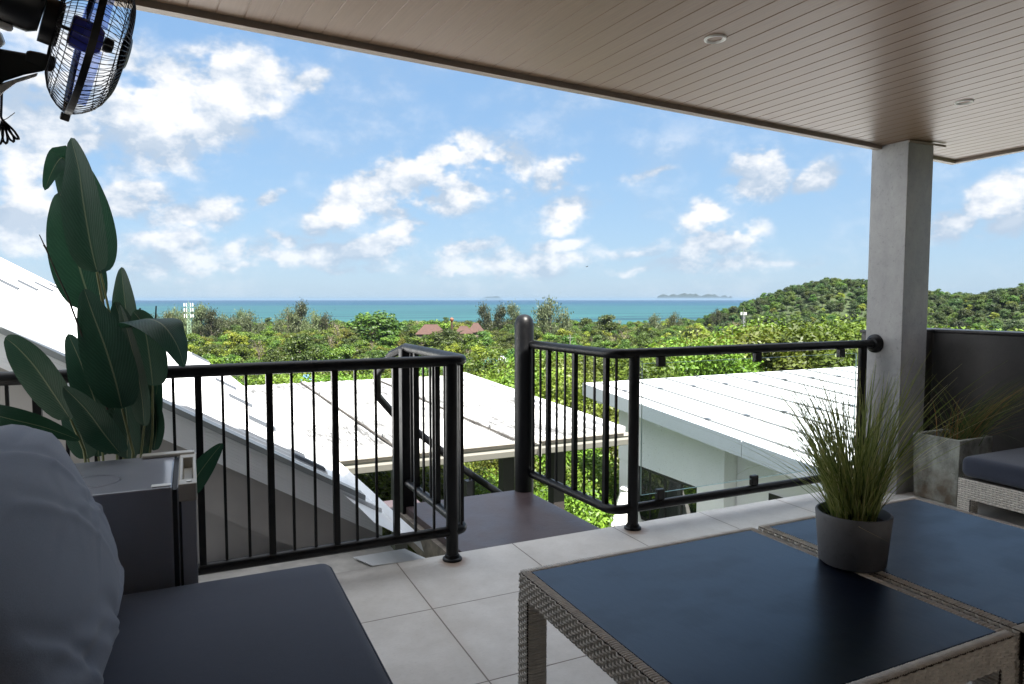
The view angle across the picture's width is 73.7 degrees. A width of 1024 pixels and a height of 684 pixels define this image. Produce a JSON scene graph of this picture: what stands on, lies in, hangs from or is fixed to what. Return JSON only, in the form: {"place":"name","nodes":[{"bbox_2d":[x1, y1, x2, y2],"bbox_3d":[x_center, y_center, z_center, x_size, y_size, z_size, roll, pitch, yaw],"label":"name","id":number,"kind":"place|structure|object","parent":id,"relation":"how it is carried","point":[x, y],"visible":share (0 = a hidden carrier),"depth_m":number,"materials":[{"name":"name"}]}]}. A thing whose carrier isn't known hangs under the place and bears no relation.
{"place":"outdoors","nodes":[
{"label":"outdoors","id":0,"kind":"place"},
{"bbox_2d":[0,0,135,144],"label":"wall fan","id":1,"kind":"object","parent":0,"point":[85,35],"depth_m":1.76,"materials":[{"name":"black plastic"}]},
{"bbox_2d":[104,300,747,324],"bbox_3d":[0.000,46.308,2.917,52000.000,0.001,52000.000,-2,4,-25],"label":"sea","id":2,"kind":"structure","parent":0,"point":[623,311],"depth_m":3734.41,"materials":[{"name":"liquid"}]},
{"bbox_2d":[0,0,1023,299],"label":"sky","id":3,"kind":"structure","parent":0,"point":[228,163],"materials":[{"name":"blue"}]},
{"bbox_2d":[335,491,1023,683],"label":"floor","id":4,"kind":"structure","parent":0,"point":[435,620],"depth_m":3.21,"materials":[{"name":"tile"}]},
{"bbox_2d":[0,138,222,493],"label":"potted plant","id":5,"kind":"object","parent":4,"relation":"on","point":[108,399],"visible":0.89,"depth_m":2.69,"materials":[{"name":"green plant"}]},
{"bbox_2d":[74,450,198,594],"bbox_3d":[-1.442,0.854,2.471,0.564,0.784,0.536,-2,4,-25],"label":"planter","id":6,"kind":"object","parent":4,"relation":"on","point":[147,501],"visible":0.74,"depth_m":2.30,"materials":[{"name":"grey concrete"}]},
{"bbox_2d":[0,424,392,683],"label":"sofa","id":7,"kind":"object","parent":4,"relation":"on","point":[70,613],"visible":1,"depth_m":1.73,"materials":[{"name":"grey fabric"}]},
{"bbox_2d":[0,343,466,575],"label":"railing","id":8,"kind":"object","parent":4,"relation":"on","point":[406,363],"visible":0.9,"depth_m":3.46,"materials":[{"name":"black metal"}]},
{"bbox_2d":[373,344,599,557],"bbox_3d":[0.508,1.524,5.168,2.849,3.087,1.772,-2,4,-25],"label":"stair landing","id":9,"kind":"object","parent":4,"relation":"attached to","point":[496,516],"visible":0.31,"depth_m":4.39,"materials":[{"name":"grey tile"}]},
{"bbox_2d":[514,314,883,530],"bbox_3d":[1.363,0.593,4.587,2.676,1.540,1.000,0,4,-1],"label":"railing","id":10,"kind":"object","parent":4,"relation":"on","point":[526,474],"visible":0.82,"depth_m":4.49,"materials":[{"name":"black metal"}]},
{"bbox_2d":[518,527,1015,683],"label":"coffee table","id":11,"kind":"object","parent":4,"relation":"on","point":[749,605],"visible":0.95,"depth_m":1.72,"materials":[{"name":"black glass"}]},
{"bbox_2d":[758,496,1023,683],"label":"coffee table","id":12,"kind":"object","parent":4,"relation":"on","point":[967,562],"visible":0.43,"depth_m":2.12,"materials":[{"name":"black glass"}]},
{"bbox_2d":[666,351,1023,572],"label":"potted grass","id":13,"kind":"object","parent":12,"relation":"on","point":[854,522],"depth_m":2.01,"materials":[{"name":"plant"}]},
{"bbox_2d":[865,140,945,493],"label":"concrete pillar","id":14,"kind":"structure","parent":4,"relation":"on","point":[899,233],"depth_m":4.88,"materials":[{"name":"grey concrete"}]},
{"bbox_2d":[860,328,1023,451],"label":"parapet wall","id":15,"kind":"structure","parent":4,"relation":"on","point":[973,355],"depth_m":5.30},
{"bbox_2d":[913,372,1023,506],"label":"concrete planter","id":16,"kind":"object","parent":4,"relation":"on","point":[937,481],"visible":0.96,"depth_m":4.71,"materials":[{"name":"concrete"}]},
{"bbox_2d":[957,447,1023,513],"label":"lounge seat","id":17,"kind":"object","parent":4,"relation":"on","point":[996,479],"visible":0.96,"depth_m":4.29,"materials":[{"name":"beige wicker"}]},
{"bbox_2d":[367,287,1023,349],"bbox_3d":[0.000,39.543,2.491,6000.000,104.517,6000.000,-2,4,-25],"label":"ground","id":18,"kind":"structure","parent":0,"point":[847,308],"depth_m":655.12,"materials":[{"name":"green plant"}]},
{"bbox_2d":[164,306,191,333],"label":"casuarina tree","id":19,"kind":"object","parent":18,"relation":"on","point":[178,316],"visible":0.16,"depth_m":545.45,"materials":[{"name":"green plant"}]},
{"bbox_2d":[184,303,192,340],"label":"telecom mast","id":20,"kind":"object","parent":18,"relation":"on","point":[187,316],"visible":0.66,"depth_m":432.60,"materials":[{"name":"white metal"}]},
{"bbox_2d":[181,307,203,331],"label":"casuarina tree","id":21,"kind":"object","parent":18,"relation":"on","point":[187,318],"visible":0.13,"depth_m":575.40,"materials":[{"name":"green plant"}]},
{"bbox_2d":[185,302,215,336],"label":"casuarina tree","id":22,"kind":"object","parent":18,"relation":"on","point":[197,320],"visible":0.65,"depth_m":543.68,"materials":[{"name":"green plant"}]},
{"bbox_2d":[196,307,225,337],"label":"casuarina tree","id":23,"kind":"object","parent":18,"relation":"on","point":[210,325],"visible":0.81,"depth_m":539.30,"materials":[{"name":"green plant"}]},
{"bbox_2d":[0,257,423,582],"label":"wing roof","id":24,"kind":"structure","parent":18,"relation":"on","point":[36,310],"depth_m":3.86,"materials":[{"name":"white paint"}]},
{"bbox_2d":[214,312,230,333],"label":"casuarina tree","id":25,"kind":"object","parent":18,"relation":"on","point":[221,316],"visible":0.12,"depth_m":568.38,"materials":[{"name":"green plant"}]},
{"bbox_2d":[221,312,244,330],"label":"casuarina tree","id":26,"kind":"object","parent":18,"relation":"on","point":[230,323],"visible":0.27,"depth_m":551.77,"materials":[{"name":"green plant"}]},
{"bbox_2d":[232,307,253,332],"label":"casuarina tree","id":27,"kind":"object","parent":18,"relation":"on","point":[239,314],"visible":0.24,"depth_m":566.05,"materials":[{"name":"green plant"}]},
{"bbox_2d":[237,309,266,334],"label":"casuarina tree","id":28,"kind":"object","parent":18,"relation":"on","point":[247,323],"visible":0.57,"depth_m":548.38,"materials":[{"name":"green plant"}]},
{"bbox_2d":[236,373,289,385],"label":"broadleaf tree","id":29,"kind":"object","parent":18,"relation":"on","point":[241,382],"visible":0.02,"depth_m":42.45,"materials":[{"name":"green plant"}]},
{"bbox_2d":[243,373,304,385],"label":"broadleaf tree","id":30,"kind":"object","parent":18,"relation":"on","point":[261,380],"visible":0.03,"depth_m":41.67,"materials":[{"name":"green plant"}]},
{"bbox_2d":[272,306,301,333],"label":"casuarina tree","id":31,"kind":"object","parent":18,"relation":"on","point":[291,318],"visible":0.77,"depth_m":606.05,"materials":[{"name":"green plant"}]},
{"bbox_2d":[292,298,310,331],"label":"casuarina tree","id":32,"kind":"object","parent":18,"relation":"on","point":[302,311],"visible":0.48,"depth_m":618.64,"materials":[{"name":"green plant"}]},
{"bbox_2d":[287,372,329,382],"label":"broadleaf tree","id":33,"kind":"object","parent":18,"relation":"on","point":[306,375],"visible":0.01,"depth_m":44.23,"materials":[{"name":"green plant"}]},
{"bbox_2d":[299,310,325,333],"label":"casuarina tree","id":34,"kind":"object","parent":18,"relation":"on","point":[315,319],"visible":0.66,"depth_m":612.23,"materials":[{"name":"green plant"}]},
{"bbox_2d":[316,311,338,330],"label":"casuarina tree","id":35,"kind":"object","parent":18,"relation":"on","point":[324,323],"visible":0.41,"depth_m":614.86,"materials":[{"name":"green plant"}]},
{"bbox_2d":[298,371,370,382],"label":"broadleaf tree","id":36,"kind":"object","parent":18,"relation":"on","point":[329,379],"visible":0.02,"depth_m":42.65,"materials":[{"name":"green plant"}]},
{"bbox_2d":[324,357,390,379],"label":"broadleaf tree","id":37,"kind":"object","parent":18,"relation":"on","point":[349,372],"visible":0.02,"depth_m":55.47,"materials":[{"name":"green plant"}]},
{"bbox_2d":[339,370,389,380],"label":"broadleaf tree","id":38,"kind":"object","parent":18,"relation":"on","point":[369,375],"visible":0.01,"depth_m":45.51,"materials":[{"name":"green plant"}]},
{"bbox_2d":[354,471,390,532],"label":"broadleaf tree","id":39,"kind":"object","parent":18,"relation":"on","point":[372,475],"visible":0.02,"depth_m":15.08,"materials":[{"name":"green plant"}]},
{"bbox_2d":[358,466,443,553],"bbox_3d":[-3.261,5.195,14.990,5.035,5.400,4.413,0,4,2],"label":"broadleaf tree","id":40,"kind":"object","parent":18,"relation":"on","point":[387,488],"visible":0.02,"depth_m":14.80,"materials":[{"name":"green plant"}]},
{"bbox_2d":[365,466,443,550],"bbox_3d":[-2.313,5.236,15.729,3.243,5.142,3.011,-1,4,-9],"label":"broadleaf tree","id":41,"kind":"object","parent":18,"relation":"on","point":[388,474],"visible":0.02,"depth_m":15.01,"materials":[{"name":"green plant"}]},
{"bbox_2d":[410,334,433,347],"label":"broadleaf tree","id":42,"kind":"object","parent":18,"relation":"on","point":[424,340],"visible":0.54,"depth_m":382.86,"materials":[{"name":"green plant"}]},
{"bbox_2d":[415,324,442,346],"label":"house","id":43,"kind":"structure","parent":18,"relation":"on","point":[425,329],"depth_m":394.46,"materials":[{"name":"pink tile"}]},
{"bbox_2d":[244,372,627,549],"bbox_3d":[-1.985,4.436,12.696,5.520,6.750,7.985,-2,4,-25],"label":"carport","id":44,"kind":"object","parent":18,"relation":"on","point":[489,414],"visible":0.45,"depth_m":10.58,"materials":[{"name":"white metal"}]},
{"bbox_2d":[427,330,450,347],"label":"broadleaf tree","id":45,"kind":"object","parent":18,"relation":"on","point":[439,335],"visible":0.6,"depth_m":383.97,"materials":[{"name":"green plant"}]},
{"bbox_2d":[391,465,497,550],"bbox_3d":[-1.383,5.284,15.846,3.440,5.012,3.194,1,4,18],"label":"broadleaf tree","id":46,"kind":"object","parent":18,"relation":"on","point":[464,479],"visible":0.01,"depth_m":15.49,"materials":[{"name":"green plant"}]},
{"bbox_2d":[438,329,463,346],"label":"broadleaf tree","id":47,"kind":"object","parent":18,"relation":"on","point":[450,333],"visible":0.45,"depth_m":381.78,"materials":[{"name":"green plant"}]},
{"bbox_2d":[456,326,472,334],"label":"house","id":48,"kind":"structure","parent":18,"relation":"on","point":[466,329],"depth_m":396.72,"materials":[{"name":"pink tile"}]},
{"bbox_2d":[443,467,497,499],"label":"broadleaf tree","id":49,"kind":"object","parent":18,"relation":"on","point":[493,476],"visible":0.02,"depth_m":15.26,"materials":[{"name":"green plant"}]},
{"bbox_2d":[470,323,483,339],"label":"house","id":50,"kind":"structure","parent":18,"relation":"on","point":[475,328],"depth_m":401.77,"materials":[{"name":"pink tile"}]},
{"bbox_2d":[473,330,493,345],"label":"broadleaf tree","id":51,"kind":"object","parent":18,"relation":"on","point":[486,337],"visible":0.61,"depth_m":389.19,"materials":[{"name":"green plant"}]},
{"bbox_2d":[475,299,496,330],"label":"casuarina tree","id":52,"kind":"object","parent":18,"relation":"on","point":[487,321],"visible":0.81,"depth_m":637.34,"materials":[{"name":"green plant"}]},
{"bbox_2d":[463,345,512,375],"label":"broadleaf tree","id":53,"kind":"object","parent":18,"relation":"on","point":[491,361],"visible":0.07,"depth_m":59.78,"materials":[{"name":"green plant"}]},
{"bbox_2d":[473,368,510,382],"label":"broadleaf tree","id":54,"kind":"object","parent":18,"relation":"on","point":[493,377],"visible":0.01,"depth_m":36.09,"materials":[{"name":"green plant"}]},
{"bbox_2d":[491,302,507,330],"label":"casuarina tree","id":55,"kind":"object","parent":18,"relation":"on","point":[500,313],"visible":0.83,"depth_m":647.94,"materials":[{"name":"green plant"}]},
{"bbox_2d":[465,458,538,480],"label":"broadleaf tree","id":56,"kind":"object","parent":18,"relation":"on","point":[488,465],"visible":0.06,"depth_m":19.12,"materials":[{"name":"green plant"}]},
{"bbox_2d":[480,359,543,375],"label":"broadleaf tree","id":57,"kind":"object","parent":18,"relation":"on","point":[501,365],"depth_m":44.03,"materials":[{"name":"green plant"}]},
{"bbox_2d":[504,301,520,328],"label":"casuarina tree","id":58,"kind":"object","parent":18,"relation":"on","point":[511,310],"visible":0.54,"depth_m":648.02,"materials":[{"name":"green plant"}]},
{"bbox_2d":[485,353,544,375],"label":"broadleaf tree","id":59,"kind":"object","parent":18,"relation":"on","point":[509,359],"visible":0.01,"depth_m":51.80,"materials":[{"name":"green plant"}]},
{"bbox_2d":[482,369,571,401],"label":"broadleaf tree","id":60,"kind":"object","parent":18,"relation":"on","point":[494,372],"visible":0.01,"depth_m":29.30,"materials":[{"name":"green plant"}]},
{"bbox_2d":[503,354,563,374],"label":"broadleaf tree","id":61,"kind":"object","parent":18,"relation":"on","point":[537,360],"visible":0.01,"depth_m":39.47,"materials":[{"name":"green plant"}]},
{"bbox_2d":[487,363,598,416],"bbox_3d":[1.004,4.855,27.263,6.553,8.048,6.085,-1,4,-12],"label":"broadleaf tree","id":62,"kind":"object","parent":18,"relation":"on","point":[504,381],"visible":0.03,"depth_m":26.80,"materials":[{"name":"green plant"}]},
{"bbox_2d":[475,472,610,528],"bbox_3d":[0.643,5.259,15.082,4.214,5.125,3.693,-2,4,-23],"label":"broadleaf tree","id":63,"kind":"object","parent":18,"relation":"on","point":[535,489],"depth_m":14.44,"materials":[{"name":"green plant"}]},
{"bbox_2d":[530,292,573,334],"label":"casuarina tree","id":64,"kind":"object","parent":18,"relation":"on","point":[545,313],"visible":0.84,"depth_m":554.29,"materials":[{"name":"green plant"}]},
{"bbox_2d":[535,349,571,365],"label":"broadleaf tree","id":65,"kind":"object","parent":18,"relation":"on","point":[560,354],"visible":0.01,"depth_m":51.73,"materials":[{"name":"green plant"}]},
{"bbox_2d":[534,457,601,496],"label":"broadleaf tree","id":66,"kind":"object","parent":18,"relation":"on","point":[568,475],"visible":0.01,"depth_m":15.56,"materials":[{"name":"green plant"}]},
{"bbox_2d":[535,364,614,418],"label":"broadleaf tree","id":67,"kind":"object","parent":18,"relation":"on","point":[580,391],"visible":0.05,"depth_m":24.75,"materials":[{"name":"green plant"}]},
{"bbox_2d":[536,478,615,527],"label":"broadleaf tree","id":68,"kind":"object","parent":18,"relation":"on","point":[590,516],"visible":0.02,"depth_m":13.40,"materials":[{"name":"green plant"}]},
{"bbox_2d":[535,448,617,511],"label":"broadleaf tree","id":69,"kind":"object","parent":18,"relation":"on","point":[567,455],"visible":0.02,"depth_m":18.79,"materials":[{"name":"green plant"}]},
{"bbox_2d":[544,354,612,373],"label":"broadleaf tree","id":70,"kind":"object","parent":18,"relation":"on","point":[568,363],"visible":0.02,"depth_m":37.69,"materials":[{"name":"green plant"}]},
{"bbox_2d":[539,449,618,517],"bbox_3d":[1.640,5.200,16.799,3.210,5.276,2.981,-4,5,-44],"label":"broadleaf tree","id":71,"kind":"object","parent":18,"relation":"on","point":[589,465],"visible":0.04,"depth_m":16.50,"materials":[{"name":"green plant"}]},
{"bbox_2d":[566,365,612,404],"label":"broadleaf tree","id":72,"kind":"object","parent":18,"relation":"on","point":[589,374],"visible":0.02,"depth_m":29.66,"materials":[{"name":"green plant"}]},
{"bbox_2d":[566,404,618,499],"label":"broadleaf tree","id":73,"kind":"object","parent":18,"relation":"on","point":[609,457],"visible":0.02,"depth_m":20.11,"materials":[{"name":"green plant"}]},
{"bbox_2d":[579,404,618,466],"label":"broadleaf tree","id":74,"kind":"object","parent":18,"relation":"on","point":[611,416],"visible":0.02,"depth_m":22.15,"materials":[{"name":"green plant"}]},
{"bbox_2d":[567,357,648,383],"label":"broadleaf tree","id":75,"kind":"object","parent":18,"relation":"on","point":[597,365],"visible":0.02,"depth_m":32.87,"materials":[{"name":"green plant"}]},
{"bbox_2d":[591,346,687,381],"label":"broadleaf tree","id":76,"kind":"object","parent":18,"relation":"on","point":[655,372],"visible":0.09,"depth_m":29.62,"materials":[{"name":"green plant"}]},
{"bbox_2d":[647,311,663,329],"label":"casuarina tree","id":77,"kind":"object","parent":18,"relation":"on","point":[654,321],"visible":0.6,"depth_m":682.27,"materials":[{"name":"green plant"}]},
{"bbox_2d":[666,312,683,327],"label":"casuarina tree","id":78,"kind":"object","parent":18,"relation":"on","point":[672,318],"visible":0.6,"depth_m":678.60,"materials":[{"name":"green plant"}]},
{"bbox_2d":[643,336,723,374],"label":"broadleaf tree","id":79,"kind":"object","parent":18,"relation":"on","point":[676,345],"visible":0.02,"depth_m":35.21,"materials":[{"name":"green plant"}]},
{"bbox_2d":[671,328,724,346],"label":"broadleaf tree","id":80,"kind":"object","parent":18,"relation":"on","point":[690,337],"visible":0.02,"depth_m":46.33,"materials":[{"name":"green plant"}]},
{"bbox_2d":[660,337,764,377],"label":"broadleaf tree","id":81,"kind":"object","parent":18,"relation":"on","point":[699,369],"visible":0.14,"depth_m":31.01,"materials":[{"name":"green plant"}]},
{"bbox_2d":[710,308,723,325],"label":"casuarina tree","id":82,"kind":"object","parent":18,"relation":"on","point":[717,315],"visible":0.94,"depth_m":659.40,"materials":[{"name":"green plant"}]},
{"bbox_2d":[706,323,767,372],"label":"broadleaf tree","id":83,"kind":"object","parent":18,"relation":"on","point":[725,337],"visible":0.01,"depth_m":39.84,"materials":[{"name":"green plant"}]},
{"bbox_2d":[683,324,820,371],"bbox_3d":[12.063,4.488,34.392,8.938,10.821,8.300,3,4,37],"label":"broadleaf tree","id":84,"kind":"object","parent":18,"relation":"on","point":[795,362],"visible":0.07,"depth_m":32.52,"materials":[{"name":"green plant"}]},
{"bbox_2d":[725,315,787,340],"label":"broadleaf tree","id":85,"kind":"object","parent":18,"relation":"on","point":[756,320],"depth_m":48.57,"materials":[{"name":"green plant"}]},
{"bbox_2d":[731,322,825,373],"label":"broadleaf tree","id":86,"kind":"object","parent":18,"relation":"on","point":[757,328],"depth_m":37.26,"materials":[{"name":"green plant"}]},
{"bbox_2d":[734,318,860,371],"bbox_3d":[14.180,4.398,33.544,7.708,11.160,8.301,-3,5,-37],"label":"broadleaf tree","id":87,"kind":"object","parent":18,"relation":"on","point":[799,332],"visible":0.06,"depth_m":31.91,"materials":[{"name":"green plant"}]},
{"bbox_2d":[780,312,865,368],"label":"broadleaf tree","id":88,"kind":"object","parent":18,"relation":"on","point":[853,328],"visible":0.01,"depth_m":32.99,"materials":[{"name":"green plant"}]},
{"bbox_2d":[657,293,733,299],"bbox_3d":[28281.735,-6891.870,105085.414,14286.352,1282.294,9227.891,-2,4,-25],"label":"island","id":89,"kind":"structure","parent":0,"point":[684,296],"depth_m":103225.98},
{"bbox_2d":[586,366,857,521],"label":"house","id":90,"kind":"structure","parent":0,"point":[682,452],"depth_m":13.78,"materials":[{"name":"white paint"}]},
{"bbox_2d":[609,486,641,526],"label":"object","id":91,"kind":"object","parent":90,"relation":"attached to","point":[620,519],"visible":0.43,"depth_m":14.31,"materials":[{"name":"white plastic"}]},
{"bbox_2d":[638,466,696,520],"bbox_3d":[3.237,3.360,14.271,0.044,1.200,2.055,-2,4,-25],"label":"window","id":92,"kind":"structure","parent":90,"relation":"in","point":[651,480],"depth_m":14.37,"materials":[{"name":"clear glass"}]},
{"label":"roof","id":93,"kind":"structure","parent":0,"visible":0},
{"bbox_2d":[87,0,954,163],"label":"eave trim","id":94,"kind":"structure","parent":93,"relation":"attached to","point":[166,9],"depth_m":3.17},
{"bbox_2d":[152,0,1023,159],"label":"ceiling","id":95,"kind":"structure","parent":93,"relation":"attached to","point":[883,72],"depth_m":3.08,"materials":[{"name":"beige wood"}]},
{"bbox_2d":[704,34,726,43],"bbox_3d":[0.878,-1.313,2.950,0.095,0.020,0.095,-2,4,-25],"label":"ceiling light","id":96,"kind":"object","parent":95,"relation":"attached to","point":[723,39],"visible":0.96,"depth_m":2.94,"materials":[{"name":"white plastic"}]},
{"bbox_2d":[954,99,973,104],"bbox_3d":[2.583,-1.375,3.900,0.095,0.020,0.095,-2,4,-25],"label":"ceiling light","id":97,"kind":"object","parent":95,"relation":"attached to","point":[970,100],"visible":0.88,"depth_m":3.89,"materials":[{"name":"white plastic"}]},
{"bbox_2d":[950,147,1023,164],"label":"eave trim","id":98,"kind":"structure","parent":93,"relation":"attached to","point":[991,155],"depth_m":5.22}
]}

